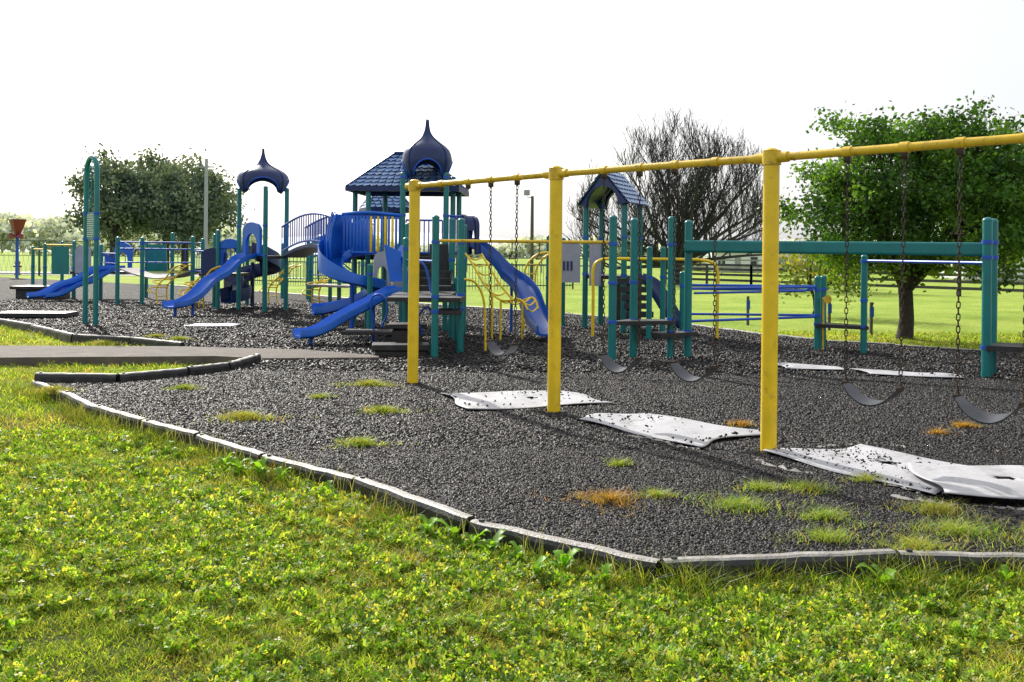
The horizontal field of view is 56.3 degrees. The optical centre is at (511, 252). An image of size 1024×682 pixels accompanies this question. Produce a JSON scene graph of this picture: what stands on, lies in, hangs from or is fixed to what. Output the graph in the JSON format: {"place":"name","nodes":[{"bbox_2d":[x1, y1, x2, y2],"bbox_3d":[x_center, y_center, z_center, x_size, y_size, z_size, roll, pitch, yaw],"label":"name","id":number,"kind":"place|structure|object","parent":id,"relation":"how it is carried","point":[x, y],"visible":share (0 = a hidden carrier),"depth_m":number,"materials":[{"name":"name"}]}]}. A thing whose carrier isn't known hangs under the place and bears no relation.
{"place":"outdoors","nodes":[
{"label":"outdoors","id":0,"kind":"place"},
{"bbox_2d":[0,271,292,276],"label":"road","id":1,"kind":"structure","parent":0,"point":[165,274],"depth_m":65.43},
{"bbox_2d":[0,346,378,366],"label":"path","id":2,"kind":"structure","parent":0,"point":[82,355],"depth_m":14.58,"materials":[{"name":"concrete"}]},
{"bbox_2d":[0,232,542,256],"bbox_3d":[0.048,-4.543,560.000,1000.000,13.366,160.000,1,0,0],"label":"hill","id":3,"kind":"structure","parent":0,"point":[274,244],"depth_m":524.60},
{"bbox_2d":[0,251,1023,681],"bbox_3d":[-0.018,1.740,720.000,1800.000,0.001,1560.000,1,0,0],"label":"ground","id":4,"kind":"structure","parent":0,"point":[934,309],"depth_m":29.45,"materials":[{"name":"green plant"}]},
{"bbox_2d":[8,219,26,277],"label":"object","id":5,"kind":"object","parent":4,"relation":"on","point":[17,226],"visible":0.88,"depth_m":53.91,"materials":[{"name":"red plastic"}]},
{"bbox_2d":[0,240,82,275],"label":"chain link fence","id":6,"kind":"object","parent":4,"relation":"on","point":[39,254],"visible":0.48,"depth_m":60.75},
{"bbox_2d":[30,380,62,401],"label":"border timber","id":7,"kind":"object","parent":4,"relation":"on","point":[38,383],"visible":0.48,"depth_m":11.16,"materials":[{"name":"black plastic"}]},
{"bbox_2d":[50,328,73,343],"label":"border timber","id":8,"kind":"object","parent":4,"relation":"on","point":[63,336],"visible":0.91,"depth_m":17.92,"materials":[{"name":"black plastic"}]},
{"bbox_2d":[34,372,117,381],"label":"border timber","id":9,"kind":"object","parent":4,"relation":"on","point":[71,377],"visible":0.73,"depth_m":11.66,"materials":[{"name":"black plastic"}]},
{"bbox_2d":[60,390,95,414],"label":"border timber","id":10,"kind":"object","parent":4,"relation":"on","point":[79,400],"visible":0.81,"depth_m":10.27,"materials":[{"name":"black plastic"}]},
{"bbox_2d":[60,142,164,257],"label":"tree","id":11,"kind":"object","parent":4,"relation":"on","point":[117,215],"visible":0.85,"depth_m":76.51,"materials":[{"name":"green plant"}]},
{"bbox_2d":[92,404,146,429],"bbox_3d":[-3.882,1.645,9.465,1.037,0.188,0.145,1,0,44],"label":"border timber","id":12,"kind":"object","parent":4,"relation":"on","point":[116,413],"visible":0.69,"depth_m":9.39,"materials":[{"name":"black plastic"}]},
{"bbox_2d":[0,211,269,256],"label":"distant woods","id":13,"kind":"object","parent":4,"relation":"on","point":[53,230],"visible":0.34,"depth_m":225.19,"materials":[{"name":"green plant"}]},
{"bbox_2d":[118,367,187,381],"bbox_3d":[-4.522,1.602,12.075,0.145,0.261,0.881,1,0,44],"label":"border timber","id":14,"kind":"object","parent":4,"relation":"on","point":[146,375],"visible":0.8,"depth_m":12.02,"materials":[{"name":"black plastic"}]},
{"bbox_2d":[124,143,217,269],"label":"tree","id":15,"kind":"object","parent":4,"relation":"on","point":[150,162],"visible":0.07,"depth_m":82.69,"materials":[{"name":"green plant"}]},
{"bbox_2d":[130,150,254,270],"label":"tree","id":16,"kind":"object","parent":4,"relation":"on","point":[168,198],"visible":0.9,"depth_m":77.21,"materials":[{"name":"green plant"}]},
{"bbox_2d":[198,159,214,248],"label":"utility pole","id":17,"kind":"object","parent":4,"relation":"on","point":[206,166],"visible":0.68,"depth_m":69.89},
{"bbox_2d":[187,362,228,375],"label":"border timber","id":18,"kind":"object","parent":4,"relation":"on","point":[204,369],"visible":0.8,"depth_m":12.63,"materials":[{"name":"black plastic"}]},
{"bbox_2d":[194,433,265,465],"bbox_3d":[-2.363,1.667,8.000,0.145,0.176,1.115,1,0,-44],"label":"border timber","id":19,"kind":"object","parent":4,"relation":"on","point":[254,455],"visible":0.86,"depth_m":7.96,"materials":[{"name":"black plastic"}]},
{"bbox_2d":[227,457,247,473],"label":"broadleaf weed","id":20,"kind":"object","parent":4,"relation":"on","point":[236,463],"visible":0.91,"depth_m":7.41,"materials":[{"name":"green plant"}]},
{"bbox_2d":[228,355,255,369],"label":"border timber","id":21,"kind":"object","parent":4,"relation":"on","point":[242,362],"visible":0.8,"depth_m":13.37,"materials":[{"name":"black plastic"}]},
{"bbox_2d":[244,457,270,473],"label":"broadleaf weed","id":22,"kind":"object","parent":4,"relation":"on","point":[259,462],"visible":0.86,"depth_m":7.28,"materials":[{"name":"green plant"}]},
{"bbox_2d":[274,467,292,480],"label":"broadleaf weed","id":23,"kind":"object","parent":4,"relation":"on","point":[278,469],"visible":0.85,"depth_m":7.14,"materials":[{"name":"green plant"}]},
{"bbox_2d":[262,454,356,492],"bbox_3d":[-1.538,1.676,7.219,1.111,0.177,0.145,1,0,41],"label":"border timber","id":24,"kind":"object","parent":4,"relation":"on","point":[325,474],"visible":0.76,"depth_m":7.08,"materials":[{"name":"black plastic"}]},
{"bbox_2d":[243,260,573,289],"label":"picket fence","id":25,"kind":"object","parent":4,"relation":"on","point":[359,262],"visible":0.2,"depth_m":46.26,"materials":[{"name":"metal"}]},
{"bbox_2d":[352,476,475,534],"bbox_3d":[-0.675,1.680,6.325,0.145,0.185,1.337,1,0,-39],"label":"border timber","id":26,"kind":"object","parent":4,"relation":"on","point":[363,484],"visible":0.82,"depth_m":6.22,"materials":[{"name":"grey wood"}]},
{"bbox_2d":[418,514,438,533],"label":"broadleaf weed","id":27,"kind":"object","parent":4,"relation":"on","point":[426,525],"visible":0.94,"depth_m":5.87,"materials":[{"name":"green plant"}]},
{"bbox_2d":[433,518,469,532],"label":"broadleaf weed","id":28,"kind":"object","parent":4,"relation":"on","point":[453,528],"visible":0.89,"depth_m":5.78,"materials":[{"name":"green plant"}]},
{"bbox_2d":[462,529,490,545],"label":"broadleaf weed","id":29,"kind":"object","parent":4,"relation":"on","point":[472,539],"visible":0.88,"depth_m":5.58,"materials":[{"name":"green plant"}]},
{"bbox_2d":[474,528,508,549],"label":"broadleaf weed","id":30,"kind":"object","parent":4,"relation":"on","point":[495,540],"visible":0.91,"depth_m":5.52,"materials":[{"name":"green plant"}]},
{"bbox_2d":[510,541,524,561],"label":"broadleaf weed","id":31,"kind":"object","parent":4,"relation":"on","point":[518,552],"visible":1,"depth_m":5.36,"materials":[{"name":"green plant"}]},
{"bbox_2d":[523,190,533,280],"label":"floodlight pole","id":32,"kind":"object","parent":4,"relation":"on","point":[526,192],"visible":0.83,"depth_m":57.91,"materials":[{"name":"grey metal"}]},
{"bbox_2d":[530,555,547,573],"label":"broadleaf weed","id":33,"kind":"object","parent":4,"relation":"on","point":[536,566],"visible":0.96,"depth_m":5.10,"materials":[{"name":"green plant"}]},
{"bbox_2d":[468,518,660,578],"bbox_3d":[0.270,1.694,5.420,1.251,0.178,0.145,1,0,37],"label":"border timber","id":34,"kind":"object","parent":4,"relation":"on","point":[551,543],"visible":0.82,"depth_m":5.36,"materials":[{"name":"grey wood"}]},
{"bbox_2d":[548,548,582,571],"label":"broadleaf weed","id":35,"kind":"object","parent":4,"relation":"on","point":[562,557],"visible":0.91,"depth_m":5.18,"materials":[{"name":"green plant"}]},
{"bbox_2d":[595,563,613,581],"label":"broadleaf weed","id":36,"kind":"object","parent":4,"relation":"on","point":[605,569],"visible":0.9,"depth_m":4.99,"materials":[{"name":"green plant"}]},
{"bbox_2d":[376,234,874,257],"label":"distant woods","id":37,"kind":"object","parent":4,"relation":"on","point":[505,249],"visible":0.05,"depth_m":314.40,"materials":[{"name":"green plant"}]},
{"bbox_2d":[467,257,855,273],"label":"rail fence","id":38,"kind":"object","parent":4,"relation":"on","point":[682,266],"visible":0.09,"depth_m":86.80,"materials":[{"name":"brown wood"}]},
{"bbox_2d":[562,108,787,284],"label":"tree","id":39,"kind":"object","parent":4,"relation":"on","point":[693,198],"visible":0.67,"depth_m":54.54,"materials":[{"name":"brown plant"}]},
{"bbox_2d":[704,238,761,272],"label":"house","id":40,"kind":"structure","parent":4,"relation":"on","point":[743,258],"depth_m":97.50,"materials":[{"name":"white"}]},
{"bbox_2d":[661,549,897,584],"bbox_3d":[1.437,1.700,5.131,1.298,0.190,0.144,1,0,-8],"label":"border timber","id":41,"kind":"object","parent":4,"relation":"on","point":[741,561],"visible":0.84,"depth_m":5.09,"materials":[{"name":"grey wood"}]},
{"bbox_2d":[666,254,938,272],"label":"distant woods","id":42,"kind":"object","parent":4,"relation":"on","point":[781,262],"visible":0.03,"depth_m":103.63,"materials":[{"name":"green plant"}]},
{"bbox_2d":[779,230,890,313],"bbox_3d":[9.185,0.553,27.556,3.297,2.666,2.862,1,0,33],"label":"tree","id":43,"kind":"object","parent":4,"relation":"on","point":[808,274],"visible":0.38,"depth_m":27.47,"materials":[{"name":"green plant"}]},
{"bbox_2d":[666,263,1023,298],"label":"rail fence","id":44,"kind":"object","parent":4,"relation":"on","point":[751,275],"visible":0.41,"depth_m":50.38,"materials":[{"name":"brown wood"}]},
{"bbox_2d":[869,302,873,334],"bbox_3d":[8.025,1.474,21.390,0.090,0.750,0.080,1,0,0],"label":"marker stake","id":45,"kind":"object","parent":4,"relation":"on","point":[871,311],"visible":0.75,"depth_m":21.37,"materials":[{"name":"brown wood"}]},
{"bbox_2d":[856,562,896,587],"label":"broadleaf weed","id":46,"kind":"object","parent":4,"relation":"on","point":[881,578],"visible":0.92,"depth_m":4.99,"materials":[{"name":"green plant"}]},
{"bbox_2d":[756,90,1023,339],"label":"tree","id":47,"kind":"object","parent":4,"relation":"on","point":[991,175],"visible":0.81,"depth_m":19.34,"materials":[{"name":"green plant"}]},
{"bbox_2d":[896,548,1023,579],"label":"border timber","id":48,"kind":"object","parent":4,"relation":"on","point":[947,557],"visible":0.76,"depth_m":5.17,"materials":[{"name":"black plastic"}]},
{"bbox_2d":[998,564,1018,581],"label":"broadleaf weed","id":49,"kind":"object","parent":4,"relation":"on","point":[1003,570],"visible":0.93,"depth_m":5.01,"materials":[{"name":"green plant"}]},
{"bbox_2d":[0,277,1023,578],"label":"mulch ground","id":50,"kind":"structure","parent":0,"point":[128,291],"depth_m":16.95,"materials":[{"name":"rubber"}]},
{"bbox_2d":[0,318,31,330],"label":"border timber","id":51,"kind":"object","parent":50,"relation":"on","point":[16,325],"visible":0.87,"depth_m":20.38,"materials":[{"name":"black plastic"}]},
{"bbox_2d":[0,311,78,318],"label":"rubber mat","id":52,"kind":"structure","parent":50,"relation":"on","point":[35,314],"depth_m":22.21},
{"bbox_2d":[30,324,52,336],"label":"border timber","id":53,"kind":"object","parent":50,"relation":"on","point":[45,331],"visible":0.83,"depth_m":19.12,"materials":[{"name":"black plastic"}]},
{"bbox_2d":[2,383,82,394],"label":"weed tuft","id":54,"kind":"object","parent":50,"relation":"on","point":[52,389],"visible":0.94,"depth_m":10.86,"materials":[{"name":"green plant"}]},
{"bbox_2d":[82,155,99,324],"bbox_3d":[-9.098,-0.238,20.700,0.697,3.765,0.131,1,0,45],"label":"arch sign","id":55,"kind":"object","parent":50,"relation":"on","point":[90,225],"visible":0.94,"depth_m":20.63,"materials":[{"name":"metal"}]},
{"bbox_2d":[72,333,129,345],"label":"border timber","id":56,"kind":"object","parent":50,"relation":"on","point":[78,338],"visible":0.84,"depth_m":17.32,"materials":[{"name":"black plastic"}]},
{"bbox_2d":[85,339,127,345],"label":"weed tuft","id":57,"kind":"object","parent":50,"relation":"on","point":[98,342],"visible":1,"depth_m":16.36,"materials":[{"name":"green plant"}]},
{"bbox_2d":[129,336,184,345],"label":"border timber","id":58,"kind":"object","parent":50,"relation":"on","point":[134,340],"visible":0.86,"depth_m":16.70,"materials":[{"name":"black plastic"}]},
{"bbox_2d":[139,419,199,446],"bbox_3d":[-3.127,1.659,8.755,0.988,0.176,0.145,1,0,43],"label":"border timber","id":59,"kind":"object","parent":50,"relation":"on","point":[186,433],"visible":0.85,"depth_m":8.65,"materials":[{"name":"black plastic"}]},
{"bbox_2d":[9,148,360,316],"bbox_3d":[-11.066,-0.643,30.054,14.214,4.540,6.503,1,0,42],"label":"play structure","id":60,"kind":"object","parent":50,"relation":"on","point":[217,267],"visible":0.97,"depth_m":27.66,"materials":[{"name":"teal paint"}]},
{"bbox_2d":[164,382,207,389],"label":"weed tuft","id":61,"kind":"object","parent":50,"relation":"on","point":[187,386],"visible":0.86,"depth_m":11.14,"materials":[{"name":"green plant"}]},
{"bbox_2d":[184,323,239,326],"bbox_3d":[-6.416,1.530,20.550,1.070,0.043,0.784,1,0,0],"label":"rubber mat","id":62,"kind":"object","parent":50,"relation":"on","point":[215,324],"visible":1,"depth_m":20.40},
{"bbox_2d":[180,408,316,423],"bbox_3d":[-2.507,1.563,9.320,1.213,0.102,0.788,1,0,0],"label":"weed tuft","id":63,"kind":"object","parent":50,"relation":"on","point":[243,415],"visible":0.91,"depth_m":9.22,"materials":[{"name":"green plant"}]},
{"bbox_2d":[304,391,340,399],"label":"weed tuft","id":64,"kind":"object","parent":50,"relation":"on","point":[322,395],"visible":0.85,"depth_m":10.60,"materials":[{"name":"green plant"}]},
{"bbox_2d":[280,234,397,303],"bbox_3d":[-5.640,0.506,31.994,5.834,2.349,1.720,1,0,43],"label":"climbing unit","id":65,"kind":"object","parent":50,"relation":"on","point":[362,264],"visible":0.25,"depth_m":32.56,"materials":[{"name":"teal paint"}]},
{"bbox_2d":[321,377,406,388],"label":"weed tuft","id":66,"kind":"object","parent":50,"relation":"on","point":[369,382],"visible":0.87,"depth_m":11.63,"materials":[{"name":"green plant"}]},
{"bbox_2d":[320,432,418,449],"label":"weed tuft","id":67,"kind":"object","parent":50,"relation":"on","point":[363,441],"visible":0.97,"depth_m":8.04,"materials":[{"name":"green plant"}]},
{"bbox_2d":[355,402,442,414],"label":"weed tuft","id":68,"kind":"object","parent":50,"relation":"on","point":[383,409],"visible":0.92,"depth_m":9.70,"materials":[{"name":"green plant"}]},
{"bbox_2d":[281,119,608,356],"bbox_3d":[-1.839,-0.567,20.605,5.803,4.577,13.208,1,0,-15],"label":"play structure","id":69,"kind":"object","parent":50,"relation":"on","point":[348,237],"visible":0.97,"depth_m":19.70,"materials":[{"name":"teal paint"}]},
{"bbox_2d":[0,299,1023,377],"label":"rubber mulch pieces","id":70,"kind":"object","parent":50,"relation":"on","point":[150,320],"visible":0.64,"depth_m":17.16,"materials":[{"name":"rubber"}]},
{"bbox_2d":[441,391,614,408],"bbox_3d":[0.165,1.602,10.592,1.702,0.043,1.214,1,0,-15],"label":"rubber mat","id":71,"kind":"object","parent":50,"relation":"on","point":[518,401],"visible":0.85,"depth_m":10.44,"materials":[{"name":"rubber"}]},
{"bbox_2d":[43,369,1023,453],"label":"rubber mulch pieces","id":72,"kind":"object","parent":50,"relation":"on","point":[812,411],"visible":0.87,"depth_m":10.02,"materials":[{"name":"rubber"}]},
{"bbox_2d":[628,435,699,448],"bbox_3d":[1.297,1.629,8.298,0.131,0.029,0.767,1,0,-41],"label":"liner strip","id":73,"kind":"object","parent":72,"relation":"on","point":[657,439],"visible":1,"depth_m":8.33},
{"bbox_2d":[528,481,675,515],"bbox_3d":[0.570,1.595,6.338,0.952,0.102,0.721,1,0,23],"label":"weed tuft","id":74,"kind":"object","parent":50,"relation":"on","point":[614,497],"visible":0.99,"depth_m":6.31,"materials":[{"name":"orange plant"}]},
{"bbox_2d":[545,173,678,334],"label":"play tower","id":75,"kind":"structure","parent":50,"relation":"on","point":[620,186],"depth_m":20.57,"materials":[{"name":"teal paint"}]},
{"bbox_2d":[603,456,646,466],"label":"weed tuft","id":76,"kind":"object","parent":50,"relation":"on","point":[619,462],"visible":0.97,"depth_m":7.39,"materials":[{"name":"green plant"}]},
{"bbox_2d":[240,444,1023,567],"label":"rubber mulch pieces","id":77,"kind":"object","parent":50,"relation":"on","point":[496,485],"visible":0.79,"depth_m":6.50,"materials":[{"name":"rubber"}]},
{"bbox_2d":[755,458,920,492],"bbox_3d":[2.348,1.640,7.089,1.343,0.030,0.219,1,0,44],"label":"liner strip","id":78,"kind":"object","parent":77,"relation":"on","point":[808,472],"visible":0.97,"depth_m":7.17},
{"bbox_2d":[890,494,1023,509],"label":"liner strip","id":79,"kind":"object","parent":77,"relation":"on","point":[920,499],"visible":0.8,"depth_m":6.33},
{"bbox_2d":[635,485,697,499],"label":"weed tuft","id":80,"kind":"object","parent":50,"relation":"on","point":[662,493],"visible":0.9,"depth_m":6.43,"materials":[{"name":"green plant"}]},
{"bbox_2d":[580,413,777,446],"bbox_3d":[1.429,1.619,8.982,1.072,0.037,1.765,1,0,-43],"label":"rubber mat","id":81,"kind":"object","parent":50,"relation":"on","point":[664,427],"visible":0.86,"depth_m":8.84,"materials":[{"name":"rubber"}]},
{"bbox_2d":[404,132,1023,452],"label":"swing set","id":82,"kind":"object","parent":50,"relation":"on","point":[770,160],"visible":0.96,"depth_m":8.30,"materials":[{"name":"yellow paint"}]},
{"bbox_2d":[486,186,518,355],"bbox_3d":[-0.099,0.197,10.522,0.150,1.870,0.494,1,0,-39],"label":"swing","id":83,"kind":"object","parent":82,"relation":"hanging from","point":[494,349],"visible":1,"depth_m":10.55,"materials":[{"name":"metal"}]},
{"bbox_2d":[599,177,642,372],"bbox_3d":[1.055,0.213,9.221,0.150,1.879,0.478,1,0,-43],"label":"swing","id":84,"kind":"object","parent":82,"relation":"hanging from","point":[610,364],"visible":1,"depth_m":9.26,"materials":[{"name":"metal"}]},
{"bbox_2d":[670,172,717,381],"bbox_3d":[1.639,0.217,8.597,0.150,1.874,0.475,1,0,-43],"label":"swing","id":85,"kind":"object","parent":82,"relation":"hanging from","point":[680,372],"visible":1,"depth_m":8.64,"materials":[{"name":"metal"}]},
{"bbox_2d":[841,159,906,406],"bbox_3d":[2.762,0.229,7.319,0.150,1.873,0.492,1,0,-41],"label":"swing","id":86,"kind":"object","parent":82,"relation":"hanging from","point":[855,394],"visible":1,"depth_m":7.34,"materials":[{"name":"metal"}]},
{"bbox_2d":[953,156,1023,424],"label":"swing","id":87,"kind":"object","parent":82,"relation":"hanging from","point":[972,411],"visible":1,"depth_m":6.78,"materials":[{"name":"metal"}]},
{"bbox_2d":[720,418,755,426],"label":"weed tuft","id":88,"kind":"object","parent":50,"relation":"on","point":[740,423],"visible":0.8,"depth_m":9.14,"materials":[{"name":"orange plant"}]},
{"bbox_2d":[667,488,850,523],"bbox_3d":[1.554,1.605,6.326,1.116,0.102,0.828,1,0,-27],"label":"weed tuft","id":89,"kind":"object","parent":50,"relation":"on","point":[743,503],"visible":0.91,"depth_m":6.18,"materials":[{"name":"green plant"}]},
{"bbox_2d":[715,477,807,494],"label":"weed tuft","id":90,"kind":"object","parent":50,"relation":"on","point":[758,486],"visible":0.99,"depth_m":6.67,"materials":[{"name":"green plant"}]},
{"bbox_2d":[750,475,844,498],"bbox_3d":[2.039,1.615,6.729,0.620,0.094,0.560,1,0,40],"label":"weed tuft","id":91,"kind":"object","parent":50,"relation":"on","point":[805,486],"visible":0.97,"depth_m":6.66,"materials":[{"name":"green plant"}]},
{"bbox_2d":[591,215,1023,377],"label":"fitness bars","id":92,"kind":"object","parent":50,"relation":"on","point":[986,248],"visible":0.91,"depth_m":15.04,"materials":[{"name":"teal paint"}]},
{"bbox_2d":[778,362,843,369],"bbox_3d":[4.330,1.645,13.957,0.956,0.043,0.619,1,0,10],"label":"rubber mat","id":93,"kind":"object","parent":50,"relation":"on","point":[798,366],"visible":0.91,"depth_m":13.86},
{"bbox_2d":[759,498,878,528],"bbox_3d":[1.920,1.612,5.911,0.732,0.097,0.531,1,0,-21],"label":"weed tuft","id":94,"kind":"object","parent":50,"relation":"on","point":[823,514],"visible":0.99,"depth_m":5.94,"materials":[{"name":"green plant"}]},
{"bbox_2d":[764,520,910,548],"bbox_3d":[1.820,1.612,5.557,0.800,0.095,0.545,1,0,0],"label":"weed tuft","id":95,"kind":"object","parent":50,"relation":"on","point":[827,535],"visible":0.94,"depth_m":5.49,"materials":[{"name":"green plant"}]},
{"bbox_2d":[824,470,908,485],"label":"weed tuft","id":96,"kind":"object","parent":50,"relation":"on","point":[865,477],"visible":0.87,"depth_m":6.93,"materials":[{"name":"green plant"}]},
{"bbox_2d":[763,444,1012,494],"bbox_3d":[2.906,1.629,7.443,1.103,0.045,1.753,1,0,-34],"label":"rubber mat","id":97,"kind":"object","parent":50,"relation":"on","point":[893,470],"visible":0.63,"depth_m":7.44,"materials":[{"name":"rubber"}]},
{"bbox_2d":[908,462,1023,498],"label":"rubber mat","id":98,"kind":"object","parent":97,"relation":"on","point":[981,481],"visible":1,"depth_m":6.72,"materials":[{"name":"rubber"}]},
{"bbox_2d":[852,368,962,377],"bbox_3d":[5.438,1.658,13.261,1.442,0.042,0.526,1,0,19],"label":"rubber mat","id":99,"kind":"object","parent":50,"relation":"on","point":[886,372],"visible":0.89,"depth_m":13.15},
{"bbox_2d":[813,508,1023,551],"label":"weed tuft","id":100,"kind":"object","parent":50,"relation":"on","point":[952,527],"visible":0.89,"depth_m":5.66,"materials":[{"name":"green plant"}]},
{"bbox_2d":[845,496,993,522],"bbox_3d":[2.655,1.619,6.207,0.843,0.099,0.647,1,0,33],"label":"weed tuft","id":101,"kind":"object","parent":50,"relation":"on","point":[931,506],"visible":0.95,"depth_m":6.13,"materials":[{"name":"green plant"}]},
{"bbox_2d":[856,527,1008,565],"bbox_3d":[2.373,1.616,5.367,0.901,0.097,0.559,1,0,0],"label":"weed tuft","id":102,"kind":"object","parent":50,"relation":"on","point":[918,543],"visible":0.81,"depth_m":5.34,"materials":[{"name":"green plant"}]},
{"bbox_2d":[895,344,972,350],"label":"border timber","id":103,"kind":"object","parent":50,"relation":"on","point":[967,349],"visible":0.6,"depth_m":17.12,"materials":[{"name":"black plastic"}]},
{"bbox_2d":[922,425,955,434],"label":"weed tuft","id":104,"kind":"object","parent":50,"relation":"on","point":[939,432],"visible":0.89,"depth_m":8.83,"materials":[{"name":"orange plant"}]},
{"bbox_2d":[943,418,981,429],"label":"weed tuft","id":105,"kind":"object","parent":50,"relation":"on","point":[959,425],"visible":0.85,"depth_m":9.19,"materials":[{"name":"orange plant"}]},
{"bbox_2d":[948,518,1023,549],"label":"weed tuft","id":106,"kind":"object","parent":50,"relation":"on","point":[1017,535],"visible":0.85,"depth_m":5.57,"materials":[{"name":"green plant"}]},
{"bbox_2d":[0,0,1023,243],"label":"sky","id":107,"kind":"structure","parent":0,"point":[329,90],"materials":[{"name":"white"}]},
{"bbox_2d":[939,257,1023,281],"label":"house","id":108,"kind":"structure","parent":0,"point":[967,278],"depth_m":70.02,"materials":[{"name":"white"}]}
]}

